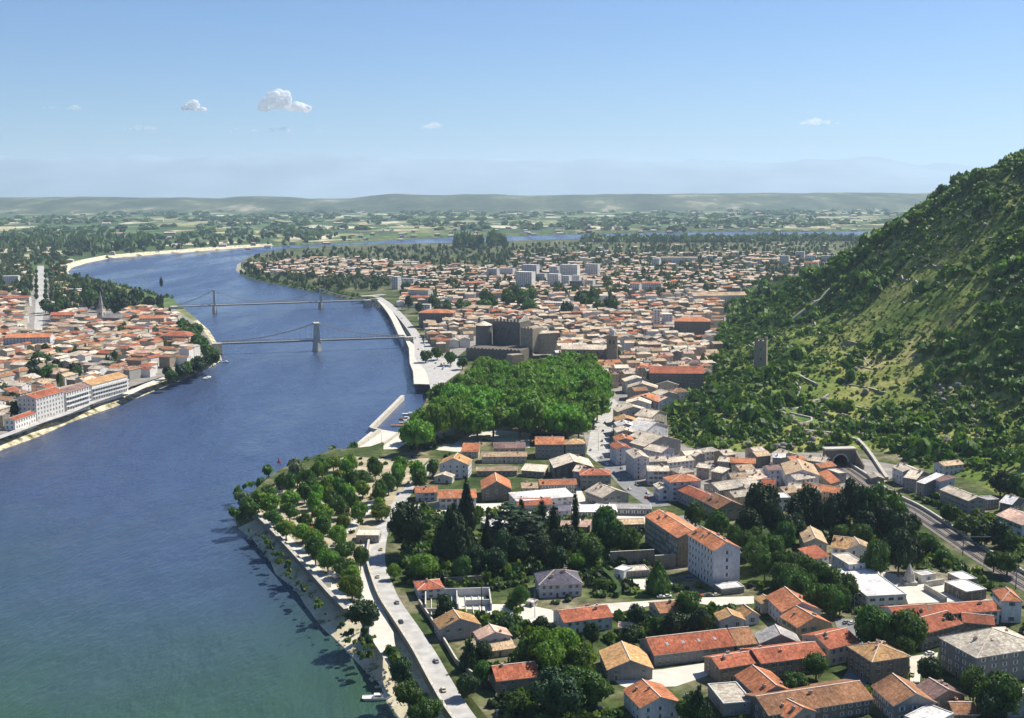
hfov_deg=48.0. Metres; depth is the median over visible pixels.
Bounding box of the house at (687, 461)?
[666,455,694,469]
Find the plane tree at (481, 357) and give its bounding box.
[476,356,492,360]
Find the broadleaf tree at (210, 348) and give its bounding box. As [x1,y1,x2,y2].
[202,346,218,355]
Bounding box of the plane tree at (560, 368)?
[553,365,567,371]
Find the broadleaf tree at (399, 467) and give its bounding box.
[391,462,405,479]
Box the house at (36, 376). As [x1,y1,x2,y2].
[27,375,40,378]
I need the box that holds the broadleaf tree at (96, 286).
[93,283,102,289]
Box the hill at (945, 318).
[667,161,1023,498]
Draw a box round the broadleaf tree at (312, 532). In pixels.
[302,528,324,541]
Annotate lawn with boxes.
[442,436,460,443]
[620,589,674,597]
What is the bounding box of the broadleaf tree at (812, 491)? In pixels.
[795,483,820,504]
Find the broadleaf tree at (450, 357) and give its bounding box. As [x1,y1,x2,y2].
[444,351,457,364]
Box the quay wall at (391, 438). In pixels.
[383,432,399,444]
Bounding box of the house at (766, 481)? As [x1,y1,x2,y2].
[762,477,775,489]
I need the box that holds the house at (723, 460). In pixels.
[717,455,730,470]
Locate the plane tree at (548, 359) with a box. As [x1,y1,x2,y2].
[537,357,555,361]
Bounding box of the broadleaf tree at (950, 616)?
[943,612,957,620]
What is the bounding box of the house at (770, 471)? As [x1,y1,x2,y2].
[762,463,782,484]
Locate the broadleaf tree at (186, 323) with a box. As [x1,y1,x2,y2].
[178,320,190,326]
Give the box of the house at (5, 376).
[0,372,10,382]
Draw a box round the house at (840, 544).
[830,535,851,559]
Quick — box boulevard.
[34,266,44,328]
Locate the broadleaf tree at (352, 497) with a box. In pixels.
[345,487,358,508]
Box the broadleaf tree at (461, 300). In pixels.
[454,298,466,304]
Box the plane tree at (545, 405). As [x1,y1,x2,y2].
[536,403,553,434]
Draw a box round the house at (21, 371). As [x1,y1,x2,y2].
[9,367,29,378]
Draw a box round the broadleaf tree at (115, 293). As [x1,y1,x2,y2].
[112,291,121,295]
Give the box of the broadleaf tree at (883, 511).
[870,499,894,533]
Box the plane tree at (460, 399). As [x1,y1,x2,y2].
[450,395,467,430]
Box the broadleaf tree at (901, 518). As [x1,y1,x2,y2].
[887,510,917,536]
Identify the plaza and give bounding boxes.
[429,427,529,451]
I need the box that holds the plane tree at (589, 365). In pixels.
[578,362,600,370]
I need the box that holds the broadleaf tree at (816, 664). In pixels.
[802,651,829,679]
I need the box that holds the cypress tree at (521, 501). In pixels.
[517,496,524,518]
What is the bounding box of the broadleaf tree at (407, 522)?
[386,501,425,548]
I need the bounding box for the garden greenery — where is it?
[263,441,1023,717]
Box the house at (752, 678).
[734,664,788,692]
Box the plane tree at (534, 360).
[528,357,543,364]
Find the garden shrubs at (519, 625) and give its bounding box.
[248,435,1023,717]
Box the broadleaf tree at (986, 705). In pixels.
[975,690,1004,717]
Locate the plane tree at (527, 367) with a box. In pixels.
[515,362,534,371]
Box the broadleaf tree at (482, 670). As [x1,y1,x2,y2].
[471,659,491,686]
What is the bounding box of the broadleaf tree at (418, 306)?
[414,302,422,311]
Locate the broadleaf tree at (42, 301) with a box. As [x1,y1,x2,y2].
[39,299,51,312]
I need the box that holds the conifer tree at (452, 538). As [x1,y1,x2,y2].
[431,499,477,560]
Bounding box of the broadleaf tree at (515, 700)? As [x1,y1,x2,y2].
[505,691,526,713]
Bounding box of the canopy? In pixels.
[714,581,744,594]
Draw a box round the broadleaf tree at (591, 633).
[583,621,599,645]
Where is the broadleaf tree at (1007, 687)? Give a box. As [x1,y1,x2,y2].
[970,670,1023,717]
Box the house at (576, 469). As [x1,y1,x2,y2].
[572,464,585,484]
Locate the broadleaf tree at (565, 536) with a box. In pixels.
[549,523,577,551]
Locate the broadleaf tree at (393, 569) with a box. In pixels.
[386,563,400,579]
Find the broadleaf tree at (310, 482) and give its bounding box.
[304,478,314,488]
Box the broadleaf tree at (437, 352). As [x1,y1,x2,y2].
[431,347,442,359]
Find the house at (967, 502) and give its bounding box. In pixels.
[939,485,986,513]
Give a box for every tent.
[324,582,332,587]
[327,570,334,575]
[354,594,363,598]
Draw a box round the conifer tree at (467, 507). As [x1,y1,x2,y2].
[458,476,476,530]
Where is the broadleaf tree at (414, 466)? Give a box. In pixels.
[408,460,425,475]
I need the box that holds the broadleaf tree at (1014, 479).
[1006,472,1023,493]
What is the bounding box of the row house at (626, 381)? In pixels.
[622,375,649,392]
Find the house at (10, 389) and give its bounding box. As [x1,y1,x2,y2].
[2,386,20,394]
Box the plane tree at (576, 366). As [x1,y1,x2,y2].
[571,363,584,369]
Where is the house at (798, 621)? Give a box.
[779,605,830,640]
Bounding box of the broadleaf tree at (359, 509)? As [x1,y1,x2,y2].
[349,500,368,523]
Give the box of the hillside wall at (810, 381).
[794,373,815,383]
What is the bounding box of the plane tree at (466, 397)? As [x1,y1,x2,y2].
[449,392,476,401]
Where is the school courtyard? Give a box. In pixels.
[878,571,987,603]
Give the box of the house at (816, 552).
[798,545,829,564]
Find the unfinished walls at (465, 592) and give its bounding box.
[425,587,491,614]
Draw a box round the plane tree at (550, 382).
[542,378,560,386]
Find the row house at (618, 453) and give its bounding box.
[609,441,630,464]
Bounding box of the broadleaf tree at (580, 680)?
[570,673,585,702]
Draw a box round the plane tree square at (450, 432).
[420,421,591,444]
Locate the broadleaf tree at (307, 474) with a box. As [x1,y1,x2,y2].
[300,469,318,482]
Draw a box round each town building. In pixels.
[356,529,381,542]
[743,679,874,717]
[776,492,790,509]
[827,468,846,482]
[831,552,865,569]
[904,704,953,717]
[913,569,935,582]
[938,627,1023,679]
[944,578,986,600]
[947,571,977,583]
[979,495,998,509]
[996,507,1023,535]
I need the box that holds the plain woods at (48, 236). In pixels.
[0,198,907,251]
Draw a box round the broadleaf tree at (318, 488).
[308,483,323,499]
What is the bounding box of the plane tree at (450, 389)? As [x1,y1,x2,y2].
[439,382,468,397]
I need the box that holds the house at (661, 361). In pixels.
[651,357,666,365]
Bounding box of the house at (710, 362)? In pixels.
[699,359,713,371]
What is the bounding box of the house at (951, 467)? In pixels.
[934,460,963,475]
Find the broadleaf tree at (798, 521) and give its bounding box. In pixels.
[781,512,806,541]
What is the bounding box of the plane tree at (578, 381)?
[567,377,583,385]
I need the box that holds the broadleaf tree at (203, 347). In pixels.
[201,345,213,353]
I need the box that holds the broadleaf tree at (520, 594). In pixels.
[510,584,529,606]
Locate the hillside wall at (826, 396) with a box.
[790,393,829,409]
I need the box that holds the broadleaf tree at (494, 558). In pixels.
[481,546,507,571]
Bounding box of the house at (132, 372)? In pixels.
[123,366,141,380]
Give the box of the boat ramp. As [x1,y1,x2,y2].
[357,430,396,446]
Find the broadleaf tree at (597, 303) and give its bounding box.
[592,299,604,307]
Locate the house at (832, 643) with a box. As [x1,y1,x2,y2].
[801,628,860,665]
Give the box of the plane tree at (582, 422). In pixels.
[568,411,592,438]
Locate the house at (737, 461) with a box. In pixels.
[730,456,755,471]
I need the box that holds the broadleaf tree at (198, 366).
[192,361,204,373]
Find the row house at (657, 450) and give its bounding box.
[643,444,675,456]
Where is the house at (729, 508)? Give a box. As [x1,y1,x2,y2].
[701,492,743,519]
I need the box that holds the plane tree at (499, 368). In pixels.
[490,361,515,374]
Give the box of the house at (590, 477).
[579,467,610,488]
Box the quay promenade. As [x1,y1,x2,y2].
[383,434,406,448]
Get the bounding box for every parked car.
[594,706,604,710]
[925,651,934,654]
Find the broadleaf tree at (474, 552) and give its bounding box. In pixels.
[463,544,484,569]
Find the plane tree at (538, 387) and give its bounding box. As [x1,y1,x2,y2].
[525,383,541,391]
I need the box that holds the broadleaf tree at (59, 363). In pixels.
[51,359,64,367]
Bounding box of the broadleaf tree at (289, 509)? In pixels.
[280,502,299,520]
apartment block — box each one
[3,275,19,285]
[3,295,31,305]
[4,333,54,344]
[50,312,77,320]
[138,315,166,323]
[160,331,194,341]
[392,276,400,289]
[401,278,416,282]
[408,287,432,294]
[411,295,429,302]
[419,309,455,326]
[421,304,430,310]
[462,305,492,313]
[463,281,484,288]
[487,268,499,275]
[500,268,514,274]
[516,271,535,286]
[521,264,539,272]
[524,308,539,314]
[535,273,546,280]
[543,301,561,305]
[547,273,560,284]
[549,266,559,272]
[560,264,579,274]
[561,275,571,283]
[570,280,584,287]
[572,275,580,279]
[585,263,599,276]
[585,279,594,284]
[629,282,641,289]
[642,281,662,292]
[644,509,696,565]
[648,366,703,389]
[652,258,660,266]
[653,309,659,324]
[661,256,697,263]
[661,313,671,323]
[674,316,710,334]
[687,526,740,587]
[689,292,746,302]
[751,258,777,263]
[780,255,789,264]
[796,251,804,258]
[804,261,818,266]
[806,255,816,260]
[822,255,832,261]
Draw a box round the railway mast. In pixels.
[962,535,990,555]
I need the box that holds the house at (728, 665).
[703,648,758,682]
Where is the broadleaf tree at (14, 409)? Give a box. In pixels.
[7,400,19,415]
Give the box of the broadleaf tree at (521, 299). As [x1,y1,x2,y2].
[516,294,528,306]
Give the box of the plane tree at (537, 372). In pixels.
[526,367,549,377]
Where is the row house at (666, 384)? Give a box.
[655,379,678,389]
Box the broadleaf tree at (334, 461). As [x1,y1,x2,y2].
[326,455,341,470]
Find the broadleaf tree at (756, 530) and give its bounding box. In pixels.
[748,526,763,535]
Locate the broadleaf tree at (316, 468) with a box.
[309,460,323,478]
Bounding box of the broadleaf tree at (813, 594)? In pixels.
[802,582,828,612]
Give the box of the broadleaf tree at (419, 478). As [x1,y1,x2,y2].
[410,468,427,485]
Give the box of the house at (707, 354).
[704,351,718,356]
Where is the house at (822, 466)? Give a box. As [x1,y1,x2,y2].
[814,461,836,471]
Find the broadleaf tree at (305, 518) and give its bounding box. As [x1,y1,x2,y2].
[296,511,312,525]
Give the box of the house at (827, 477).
[818,470,839,485]
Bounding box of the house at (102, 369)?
[87,365,109,374]
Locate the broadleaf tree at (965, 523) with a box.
[953,513,979,533]
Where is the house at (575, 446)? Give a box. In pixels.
[564,437,585,456]
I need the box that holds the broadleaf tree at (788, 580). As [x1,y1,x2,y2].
[784,570,812,593]
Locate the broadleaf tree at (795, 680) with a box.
[783,672,809,688]
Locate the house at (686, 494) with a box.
[676,484,711,507]
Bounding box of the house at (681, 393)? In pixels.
[667,387,688,399]
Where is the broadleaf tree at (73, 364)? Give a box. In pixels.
[65,362,82,369]
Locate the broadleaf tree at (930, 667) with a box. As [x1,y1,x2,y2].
[917,655,944,679]
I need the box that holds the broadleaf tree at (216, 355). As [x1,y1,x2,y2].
[204,350,220,366]
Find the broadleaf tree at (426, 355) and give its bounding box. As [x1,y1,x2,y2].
[420,350,432,361]
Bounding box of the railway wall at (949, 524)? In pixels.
[850,463,1023,574]
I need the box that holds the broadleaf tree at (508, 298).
[500,291,516,305]
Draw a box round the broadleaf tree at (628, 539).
[617,527,639,550]
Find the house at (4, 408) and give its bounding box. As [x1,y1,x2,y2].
[0,405,10,416]
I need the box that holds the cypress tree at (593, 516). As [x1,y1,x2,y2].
[591,510,595,531]
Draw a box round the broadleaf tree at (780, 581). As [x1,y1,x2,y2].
[776,567,797,588]
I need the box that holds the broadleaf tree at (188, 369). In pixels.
[181,363,191,376]
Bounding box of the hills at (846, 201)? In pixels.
[0,192,931,213]
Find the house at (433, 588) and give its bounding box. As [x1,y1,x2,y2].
[413,578,444,598]
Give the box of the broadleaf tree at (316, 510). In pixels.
[311,503,334,518]
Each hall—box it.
[703,477,757,495]
[754,624,799,646]
[1001,688,1023,717]
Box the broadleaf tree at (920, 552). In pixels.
[910,537,924,566]
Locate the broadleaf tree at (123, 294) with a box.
[119,291,130,299]
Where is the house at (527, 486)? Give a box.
[520,481,537,490]
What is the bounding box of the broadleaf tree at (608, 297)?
[603,295,617,305]
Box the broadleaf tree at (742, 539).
[734,529,755,558]
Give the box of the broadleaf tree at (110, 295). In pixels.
[101,291,114,300]
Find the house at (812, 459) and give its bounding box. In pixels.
[805,454,829,463]
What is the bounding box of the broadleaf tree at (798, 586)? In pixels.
[789,576,807,594]
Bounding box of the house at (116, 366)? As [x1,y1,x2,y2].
[109,364,124,368]
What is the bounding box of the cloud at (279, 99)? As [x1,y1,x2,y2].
[257,89,311,112]
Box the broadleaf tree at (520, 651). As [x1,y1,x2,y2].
[513,638,535,661]
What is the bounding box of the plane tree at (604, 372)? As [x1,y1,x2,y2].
[580,367,612,379]
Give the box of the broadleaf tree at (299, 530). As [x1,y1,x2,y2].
[292,523,310,542]
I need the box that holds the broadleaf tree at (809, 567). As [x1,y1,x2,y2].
[801,559,812,571]
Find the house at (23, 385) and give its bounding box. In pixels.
[6,381,30,390]
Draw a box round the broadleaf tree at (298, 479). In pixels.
[295,467,307,484]
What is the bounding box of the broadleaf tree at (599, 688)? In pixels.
[583,673,611,707]
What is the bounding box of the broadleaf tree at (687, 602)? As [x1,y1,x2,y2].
[674,590,701,614]
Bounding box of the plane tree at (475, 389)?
[465,384,491,394]
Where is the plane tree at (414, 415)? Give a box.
[409,406,425,421]
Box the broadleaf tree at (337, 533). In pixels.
[327,524,346,543]
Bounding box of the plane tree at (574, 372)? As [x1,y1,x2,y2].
[568,368,584,376]
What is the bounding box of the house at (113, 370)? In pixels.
[107,368,124,373]
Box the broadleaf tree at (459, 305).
[455,302,463,308]
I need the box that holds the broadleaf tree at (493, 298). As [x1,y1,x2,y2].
[486,293,498,305]
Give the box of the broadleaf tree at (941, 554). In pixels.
[934,548,952,560]
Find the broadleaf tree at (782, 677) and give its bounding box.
[780,670,793,681]
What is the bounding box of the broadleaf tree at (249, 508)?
[239,496,258,521]
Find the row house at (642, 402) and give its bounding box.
[625,397,651,408]
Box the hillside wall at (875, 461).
[856,438,888,479]
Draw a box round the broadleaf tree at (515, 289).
[511,284,520,295]
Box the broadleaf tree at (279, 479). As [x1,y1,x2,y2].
[274,472,285,491]
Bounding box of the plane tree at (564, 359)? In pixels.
[556,356,573,362]
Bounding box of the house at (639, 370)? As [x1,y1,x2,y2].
[635,365,647,376]
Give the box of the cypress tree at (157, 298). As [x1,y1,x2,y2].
[155,293,160,306]
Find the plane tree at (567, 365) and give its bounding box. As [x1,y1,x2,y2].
[555,360,578,369]
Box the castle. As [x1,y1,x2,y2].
[466,315,554,364]
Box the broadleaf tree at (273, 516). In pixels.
[263,510,283,527]
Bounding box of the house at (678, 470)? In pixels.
[669,465,695,474]
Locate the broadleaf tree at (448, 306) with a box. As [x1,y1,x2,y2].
[440,303,452,309]
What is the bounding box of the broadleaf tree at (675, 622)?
[662,611,689,634]
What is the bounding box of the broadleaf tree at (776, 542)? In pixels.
[767,535,784,555]
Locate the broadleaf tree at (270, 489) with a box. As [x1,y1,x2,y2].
[261,484,277,494]
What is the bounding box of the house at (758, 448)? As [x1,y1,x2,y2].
[745,446,764,457]
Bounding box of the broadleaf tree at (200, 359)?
[195,357,206,371]
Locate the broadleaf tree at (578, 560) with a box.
[570,552,585,569]
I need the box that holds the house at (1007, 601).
[991,586,1023,622]
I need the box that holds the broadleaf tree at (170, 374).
[164,369,177,382]
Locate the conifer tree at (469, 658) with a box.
[459,638,480,672]
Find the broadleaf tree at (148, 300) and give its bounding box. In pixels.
[141,296,156,305]
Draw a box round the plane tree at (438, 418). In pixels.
[418,403,450,444]
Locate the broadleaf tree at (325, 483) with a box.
[317,477,333,501]
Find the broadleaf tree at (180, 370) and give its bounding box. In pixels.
[175,364,186,379]
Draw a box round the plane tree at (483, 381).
[464,375,497,387]
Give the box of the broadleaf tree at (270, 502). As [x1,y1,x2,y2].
[259,493,281,511]
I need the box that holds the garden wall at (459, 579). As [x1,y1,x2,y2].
[444,576,480,583]
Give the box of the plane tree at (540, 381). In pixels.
[534,377,546,384]
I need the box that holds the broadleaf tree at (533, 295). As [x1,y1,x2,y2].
[527,287,537,300]
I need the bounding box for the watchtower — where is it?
[754,337,767,367]
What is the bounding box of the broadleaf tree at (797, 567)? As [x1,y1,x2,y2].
[784,562,807,573]
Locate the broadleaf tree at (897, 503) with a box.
[890,495,909,512]
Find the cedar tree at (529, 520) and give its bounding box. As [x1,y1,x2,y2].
[512,513,549,548]
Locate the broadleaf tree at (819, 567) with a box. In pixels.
[810,561,830,583]
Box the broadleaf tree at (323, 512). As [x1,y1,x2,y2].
[319,509,330,515]
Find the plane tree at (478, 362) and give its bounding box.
[471,357,486,368]
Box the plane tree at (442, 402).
[426,397,453,435]
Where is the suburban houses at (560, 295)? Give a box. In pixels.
[0,209,895,307]
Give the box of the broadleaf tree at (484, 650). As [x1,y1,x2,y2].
[475,639,492,660]
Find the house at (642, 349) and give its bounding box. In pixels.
[635,348,650,351]
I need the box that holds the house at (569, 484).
[538,477,576,492]
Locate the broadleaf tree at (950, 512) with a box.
[940,502,959,522]
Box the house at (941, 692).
[916,677,966,709]
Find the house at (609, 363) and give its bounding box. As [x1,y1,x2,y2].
[602,361,614,370]
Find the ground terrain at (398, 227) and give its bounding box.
[0,211,907,449]
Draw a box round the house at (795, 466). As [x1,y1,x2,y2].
[781,458,819,483]
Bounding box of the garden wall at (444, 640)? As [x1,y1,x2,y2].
[418,599,472,674]
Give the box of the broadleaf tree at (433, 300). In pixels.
[428,295,439,306]
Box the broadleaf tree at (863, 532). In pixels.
[850,523,873,541]
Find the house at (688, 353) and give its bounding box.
[682,349,694,359]
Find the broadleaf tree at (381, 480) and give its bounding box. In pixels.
[375,477,386,492]
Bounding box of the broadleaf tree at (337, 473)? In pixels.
[333,469,344,477]
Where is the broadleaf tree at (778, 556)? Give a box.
[770,550,785,570]
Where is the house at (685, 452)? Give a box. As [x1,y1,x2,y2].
[679,449,702,455]
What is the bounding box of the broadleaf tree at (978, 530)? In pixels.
[969,523,993,545]
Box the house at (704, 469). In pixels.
[696,461,714,478]
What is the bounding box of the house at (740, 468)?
[731,464,754,472]
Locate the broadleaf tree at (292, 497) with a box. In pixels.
[279,489,300,504]
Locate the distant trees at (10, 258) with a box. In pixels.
[0,231,857,395]
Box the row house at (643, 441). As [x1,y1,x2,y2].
[629,432,680,455]
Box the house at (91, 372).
[80,370,100,375]
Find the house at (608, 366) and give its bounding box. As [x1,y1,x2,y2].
[602,364,612,370]
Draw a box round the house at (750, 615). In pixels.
[735,603,760,624]
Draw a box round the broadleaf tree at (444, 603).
[436,593,452,613]
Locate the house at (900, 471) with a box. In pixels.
[892,462,918,485]
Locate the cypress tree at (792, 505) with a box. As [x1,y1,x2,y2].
[783,494,804,516]
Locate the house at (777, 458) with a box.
[772,452,785,465]
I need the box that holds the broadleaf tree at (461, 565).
[451,555,471,575]
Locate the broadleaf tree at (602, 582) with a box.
[595,577,608,588]
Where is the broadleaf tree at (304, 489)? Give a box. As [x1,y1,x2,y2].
[296,482,311,502]
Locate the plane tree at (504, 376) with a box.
[488,370,515,382]
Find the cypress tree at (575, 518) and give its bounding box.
[571,489,579,539]
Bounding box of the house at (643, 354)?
[635,351,651,358]
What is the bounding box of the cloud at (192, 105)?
[181,100,206,110]
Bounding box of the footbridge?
[212,322,413,354]
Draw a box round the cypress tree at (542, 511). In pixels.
[536,496,547,533]
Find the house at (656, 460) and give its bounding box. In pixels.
[649,454,667,464]
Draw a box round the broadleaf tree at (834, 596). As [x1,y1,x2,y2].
[819,583,845,620]
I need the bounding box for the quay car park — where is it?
[424,336,461,382]
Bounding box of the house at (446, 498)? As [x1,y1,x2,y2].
[438,489,476,508]
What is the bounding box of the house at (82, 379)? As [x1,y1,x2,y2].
[74,376,95,382]
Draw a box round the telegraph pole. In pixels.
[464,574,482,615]
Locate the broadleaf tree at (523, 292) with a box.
[516,289,529,297]
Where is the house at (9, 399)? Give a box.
[0,396,16,405]
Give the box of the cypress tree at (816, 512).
[808,493,825,529]
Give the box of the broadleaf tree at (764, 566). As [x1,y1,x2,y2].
[756,552,772,580]
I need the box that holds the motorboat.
[362,693,391,700]
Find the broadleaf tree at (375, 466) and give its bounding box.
[367,456,383,479]
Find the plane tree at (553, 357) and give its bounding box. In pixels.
[546,354,558,359]
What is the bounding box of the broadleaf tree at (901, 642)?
[886,630,915,655]
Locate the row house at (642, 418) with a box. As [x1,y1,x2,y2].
[631,416,663,423]
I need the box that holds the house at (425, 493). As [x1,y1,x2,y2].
[415,485,437,501]
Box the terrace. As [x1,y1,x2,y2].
[618,579,673,590]
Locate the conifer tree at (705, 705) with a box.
[680,684,714,717]
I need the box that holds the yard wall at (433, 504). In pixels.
[428,502,438,506]
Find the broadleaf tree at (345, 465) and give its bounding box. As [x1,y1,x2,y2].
[339,456,354,473]
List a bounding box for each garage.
[434,471,454,483]
[614,564,632,578]
[627,564,649,577]
[708,681,750,715]
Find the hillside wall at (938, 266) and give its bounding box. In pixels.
[923,264,955,268]
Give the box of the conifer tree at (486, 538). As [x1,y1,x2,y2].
[480,516,492,550]
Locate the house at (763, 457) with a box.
[748,450,771,467]
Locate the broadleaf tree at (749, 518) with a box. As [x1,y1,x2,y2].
[734,507,762,531]
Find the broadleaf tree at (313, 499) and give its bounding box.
[305,491,320,510]
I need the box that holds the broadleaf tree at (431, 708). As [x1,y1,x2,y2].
[418,697,443,717]
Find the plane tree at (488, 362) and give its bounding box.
[480,358,502,370]
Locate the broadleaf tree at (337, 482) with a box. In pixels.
[330,476,345,491]
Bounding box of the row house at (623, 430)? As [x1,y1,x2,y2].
[613,426,633,435]
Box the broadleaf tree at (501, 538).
[490,529,510,554]
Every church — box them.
[96,292,126,320]
[561,325,617,359]
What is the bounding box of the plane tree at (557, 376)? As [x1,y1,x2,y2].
[544,372,569,381]
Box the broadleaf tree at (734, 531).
[726,523,741,542]
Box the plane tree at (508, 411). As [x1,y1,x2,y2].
[505,407,520,436]
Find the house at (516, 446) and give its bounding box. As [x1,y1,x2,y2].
[493,441,525,451]
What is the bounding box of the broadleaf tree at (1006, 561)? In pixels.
[995,551,1019,575]
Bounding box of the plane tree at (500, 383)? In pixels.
[494,379,505,388]
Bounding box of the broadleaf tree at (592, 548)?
[579,535,604,561]
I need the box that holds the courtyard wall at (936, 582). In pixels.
[925,579,943,586]
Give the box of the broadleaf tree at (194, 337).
[191,334,200,341]
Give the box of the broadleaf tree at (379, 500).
[370,497,384,509]
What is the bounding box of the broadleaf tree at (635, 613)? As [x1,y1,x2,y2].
[626,603,647,624]
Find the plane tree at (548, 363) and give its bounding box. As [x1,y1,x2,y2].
[540,361,554,365]
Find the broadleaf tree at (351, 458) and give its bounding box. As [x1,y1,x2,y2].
[345,453,358,468]
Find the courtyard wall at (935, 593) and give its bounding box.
[924,584,946,601]
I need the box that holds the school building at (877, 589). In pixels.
[838,568,906,609]
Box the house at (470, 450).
[461,443,480,457]
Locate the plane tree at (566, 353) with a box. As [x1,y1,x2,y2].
[559,350,579,358]
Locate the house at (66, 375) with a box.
[57,372,78,385]
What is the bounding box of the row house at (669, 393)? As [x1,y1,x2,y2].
[651,389,677,401]
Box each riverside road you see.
[0,390,128,438]
[123,376,165,393]
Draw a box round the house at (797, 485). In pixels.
[788,481,801,488]
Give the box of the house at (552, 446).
[535,435,564,457]
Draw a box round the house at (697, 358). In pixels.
[694,356,707,360]
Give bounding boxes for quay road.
[373,296,440,388]
[378,300,405,336]
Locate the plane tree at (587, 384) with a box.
[577,378,603,392]
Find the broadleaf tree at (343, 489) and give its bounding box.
[336,483,349,499]
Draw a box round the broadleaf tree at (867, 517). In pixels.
[856,509,880,533]
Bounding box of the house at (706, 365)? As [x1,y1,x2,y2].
[697,362,712,370]
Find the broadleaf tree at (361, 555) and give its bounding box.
[352,545,369,570]
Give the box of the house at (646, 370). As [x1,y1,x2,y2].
[644,368,648,377]
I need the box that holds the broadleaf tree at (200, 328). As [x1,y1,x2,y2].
[189,322,203,332]
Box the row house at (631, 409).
[612,403,645,416]
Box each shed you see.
[471,639,515,657]
[476,466,517,475]
[480,519,507,528]
[509,488,573,504]
[515,497,552,510]
[521,463,548,477]
[526,598,536,606]
[552,505,571,517]
[560,520,587,532]
[578,504,617,517]
[584,519,591,531]
[609,503,651,514]
[618,518,644,530]
[618,622,632,632]
[638,628,735,666]
[727,626,757,650]
[866,471,884,483]
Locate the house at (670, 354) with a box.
[658,352,673,361]
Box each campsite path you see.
[257,512,352,609]
[346,490,389,532]
[359,543,394,665]
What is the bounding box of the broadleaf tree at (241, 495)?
[236,491,251,505]
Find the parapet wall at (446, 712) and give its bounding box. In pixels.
[366,539,454,717]
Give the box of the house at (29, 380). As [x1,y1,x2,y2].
[15,377,37,382]
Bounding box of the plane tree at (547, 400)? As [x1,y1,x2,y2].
[542,396,568,407]
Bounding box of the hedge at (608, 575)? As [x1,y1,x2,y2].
[599,567,620,597]
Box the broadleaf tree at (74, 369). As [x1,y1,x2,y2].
[69,366,82,376]
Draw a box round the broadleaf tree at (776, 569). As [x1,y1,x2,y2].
[769,561,789,586]
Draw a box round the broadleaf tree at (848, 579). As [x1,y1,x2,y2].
[830,571,860,596]
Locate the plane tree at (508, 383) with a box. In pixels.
[504,379,513,386]
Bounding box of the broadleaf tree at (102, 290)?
[95,287,107,294]
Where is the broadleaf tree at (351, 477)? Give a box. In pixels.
[341,468,359,487]
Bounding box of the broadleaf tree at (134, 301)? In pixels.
[128,297,140,305]
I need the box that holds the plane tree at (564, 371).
[559,368,570,373]
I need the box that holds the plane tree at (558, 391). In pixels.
[537,383,571,398]
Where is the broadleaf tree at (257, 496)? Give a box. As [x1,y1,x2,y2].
[250,490,266,511]
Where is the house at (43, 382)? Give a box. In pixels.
[30,379,51,384]
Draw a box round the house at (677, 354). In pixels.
[670,349,681,360]
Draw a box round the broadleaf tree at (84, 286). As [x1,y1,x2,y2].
[81,282,92,292]
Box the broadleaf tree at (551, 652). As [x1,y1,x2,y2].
[533,635,569,670]
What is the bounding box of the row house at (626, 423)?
[614,420,632,426]
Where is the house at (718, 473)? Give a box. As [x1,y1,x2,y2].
[711,466,729,481]
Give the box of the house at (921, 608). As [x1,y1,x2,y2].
[879,604,929,614]
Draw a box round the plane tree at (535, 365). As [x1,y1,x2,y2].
[532,362,546,369]
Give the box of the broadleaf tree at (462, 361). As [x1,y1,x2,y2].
[456,356,467,369]
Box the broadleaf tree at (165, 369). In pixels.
[162,366,171,374]
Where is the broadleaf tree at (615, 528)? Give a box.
[605,520,625,550]
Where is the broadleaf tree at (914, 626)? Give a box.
[889,608,928,648]
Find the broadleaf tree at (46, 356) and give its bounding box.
[38,353,51,362]
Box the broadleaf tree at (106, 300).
[96,294,109,308]
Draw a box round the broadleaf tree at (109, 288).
[103,286,112,292]
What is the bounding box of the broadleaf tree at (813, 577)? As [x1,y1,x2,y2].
[805,573,818,585]
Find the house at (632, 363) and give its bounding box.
[625,360,640,367]
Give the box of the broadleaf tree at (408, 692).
[392,677,423,707]
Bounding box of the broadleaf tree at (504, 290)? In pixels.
[501,288,512,294]
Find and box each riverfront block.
[4,410,36,434]
[17,387,64,424]
[58,382,90,415]
[72,372,128,404]
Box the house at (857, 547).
[846,536,867,558]
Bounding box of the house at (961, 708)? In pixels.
[946,697,979,717]
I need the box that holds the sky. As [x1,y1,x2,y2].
[0,0,1023,166]
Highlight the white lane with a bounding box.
[530,596,753,622]
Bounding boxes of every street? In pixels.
[586,397,619,461]
[597,456,670,506]
[910,652,937,684]
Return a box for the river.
[0,231,870,717]
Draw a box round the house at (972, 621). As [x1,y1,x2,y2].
[960,612,994,631]
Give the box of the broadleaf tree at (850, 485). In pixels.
[841,476,859,522]
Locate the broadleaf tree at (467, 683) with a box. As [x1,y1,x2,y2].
[456,672,480,698]
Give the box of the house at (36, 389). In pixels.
[29,388,43,392]
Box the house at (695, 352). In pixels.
[681,347,696,356]
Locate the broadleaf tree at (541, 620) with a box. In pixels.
[531,615,550,628]
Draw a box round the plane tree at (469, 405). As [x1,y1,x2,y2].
[461,402,473,435]
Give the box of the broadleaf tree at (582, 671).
[563,664,601,693]
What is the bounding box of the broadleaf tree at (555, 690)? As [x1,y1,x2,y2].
[528,665,585,715]
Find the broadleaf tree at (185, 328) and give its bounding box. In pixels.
[177,326,188,330]
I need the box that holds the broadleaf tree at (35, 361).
[27,358,42,365]
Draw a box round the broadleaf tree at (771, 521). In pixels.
[762,503,784,534]
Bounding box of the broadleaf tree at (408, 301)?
[404,295,412,307]
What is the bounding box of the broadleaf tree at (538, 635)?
[525,626,552,662]
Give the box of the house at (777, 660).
[744,641,825,676]
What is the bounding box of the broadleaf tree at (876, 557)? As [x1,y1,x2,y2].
[859,539,890,574]
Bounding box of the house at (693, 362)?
[684,360,701,365]
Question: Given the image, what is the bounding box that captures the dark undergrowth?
[254,438,1023,717]

